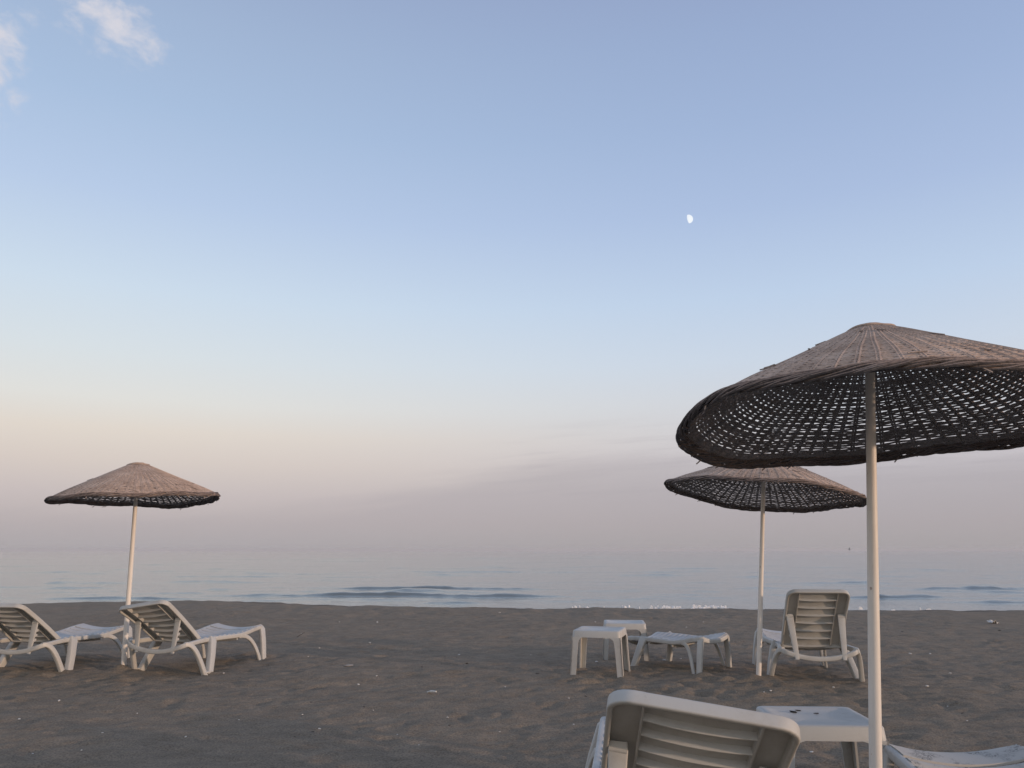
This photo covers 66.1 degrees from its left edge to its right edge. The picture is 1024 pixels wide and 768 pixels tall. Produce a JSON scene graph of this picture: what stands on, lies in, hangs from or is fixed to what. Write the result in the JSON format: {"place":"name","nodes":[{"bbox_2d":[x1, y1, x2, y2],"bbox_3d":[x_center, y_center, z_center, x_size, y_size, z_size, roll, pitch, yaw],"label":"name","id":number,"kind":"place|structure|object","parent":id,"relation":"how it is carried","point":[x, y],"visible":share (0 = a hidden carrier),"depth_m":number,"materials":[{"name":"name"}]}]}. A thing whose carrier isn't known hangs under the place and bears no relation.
{"place":"outdoors","nodes":[
{"label":"outdoors","id":0,"kind":"place"},
{"bbox_2d":[0,600,1023,767],"bbox_3d":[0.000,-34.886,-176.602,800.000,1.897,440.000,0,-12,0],"label":"beach sand","id":1,"kind":"structure","parent":0,"point":[409,656],"depth_m":8.25,"materials":[{"name":"sand"}]},
{"bbox_2d":[0,603,132,671],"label":"sun lounger","id":2,"kind":"object","parent":1,"relation":"on","point":[19,623],"visible":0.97,"depth_m":9.29,"materials":[{"name":"white plastic"}]},
{"bbox_2d":[44,462,220,664],"bbox_3d":[-4.663,2.324,9.647,1.982,2.730,2.020,-1,-12,0],"label":"wicker parasol","id":3,"kind":"object","parent":1,"relation":"on","point":[127,480],"visible":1,"depth_m":9.54,"materials":[{"name":"brown wicker"}]},
{"bbox_2d":[119,600,265,674],"bbox_3d":[-3.934,3.082,9.722,1.034,0.921,1.960,-3,-12,16],"label":"sun lounger","id":4,"kind":"object","parent":1,"relation":"on","point":[158,622],"visible":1,"depth_m":9.28,"materials":[{"name":"white plastic"}]},
{"bbox_2d":[570,626,629,677],"bbox_3d":[1.023,3.115,9.097,0.604,0.555,0.604,-3,-12,16],"label":"side table","id":5,"kind":"object","parent":1,"relation":"on","point":[618,636],"visible":0.95,"depth_m":8.92,"materials":[{"name":"white plastic"}]},
{"bbox_2d":[603,620,648,660],"bbox_3d":[1.504,3.431,10.487,0.599,0.510,0.599,-1,-12,6],"label":"side table","id":6,"kind":"object","parent":1,"relation":"on","point":[640,625],"visible":0.73,"depth_m":10.25,"materials":[{"name":"white plastic"}]},
{"bbox_2d":[628,631,731,673],"bbox_3d":[2.025,3.272,9.584,1.053,0.488,0.931,-10,-16,40],"label":"sun lounger","id":7,"kind":"object","parent":1,"relation":"on","point":[670,639],"visible":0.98,"depth_m":9.50,"materials":[{"name":"white plastic"}]},
{"bbox_2d":[585,689,800,767],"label":"sun lounger","id":8,"kind":"object","parent":1,"relation":"on","point":[637,729],"visible":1,"depth_m":2.82,"materials":[{"name":"white plastic"}]},
{"bbox_2d":[664,453,866,675],"bbox_3d":[2.808,2.149,8.866,2.241,2.758,2.234,5,-12,1],"label":"wicker parasol","id":9,"kind":"object","parent":1,"relation":"on","point":[798,479],"visible":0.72,"depth_m":9.32,"materials":[{"name":"brown wicker"}]},
{"bbox_2d":[752,589,864,681],"bbox_3d":[3.399,2.905,9.212,1.034,1.056,1.816,-1,-12,6],"label":"sun lounger","id":10,"kind":"object","parent":1,"relation":"on","point":[814,619],"visible":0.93,"depth_m":8.64,"materials":[{"name":"white plastic"}]},
{"bbox_2d":[756,706,889,767],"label":"side table","id":11,"kind":"object","parent":1,"relation":"on","point":[847,728],"visible":0.47,"depth_m":4.38,"materials":[{"name":"white plastic"}]},
{"bbox_2d":[675,322,1023,767],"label":"wicker parasol","id":12,"kind":"object","parent":1,"relation":"on","point":[868,351],"visible":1,"depth_m":4.37,"materials":[{"name":"brown wicker"}]},
{"bbox_2d":[882,744,1023,767],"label":"sun lounger","id":13,"kind":"object","parent":1,"relation":"on","point":[901,757],"visible":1,"depth_m":4.03,"materials":[{"name":"white plastic"}]},
{"bbox_2d":[0,550,1023,610],"bbox_3d":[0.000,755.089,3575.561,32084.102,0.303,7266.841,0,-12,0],"label":"sea","id":14,"kind":"structure","parent":0,"point":[961,580],"depth_m":49.39,"materials":[{"name":"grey liquid"}]},
{"bbox_2d":[572,604,930,610],"bbox_3d":[6.712,6.465,22.749,9.969,0.089,1.942,0,-12,0],"label":"sea foam","id":15,"kind":"object","parent":14,"relation":"on","point":[693,607],"visible":0.61,"depth_m":22.77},
{"bbox_2d":[0,0,1023,549],"label":"sky","id":16,"kind":"structure","parent":0,"point":[349,274],"materials":[{"name":"blue"}]},
{"bbox_2d":[687,215,692,222],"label":"moon","id":17,"kind":"object","parent":16,"relation":"in","point":[690,218],"visible":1,"depth_m":11437.56,"materials":[{"name":"white"}]}
]}

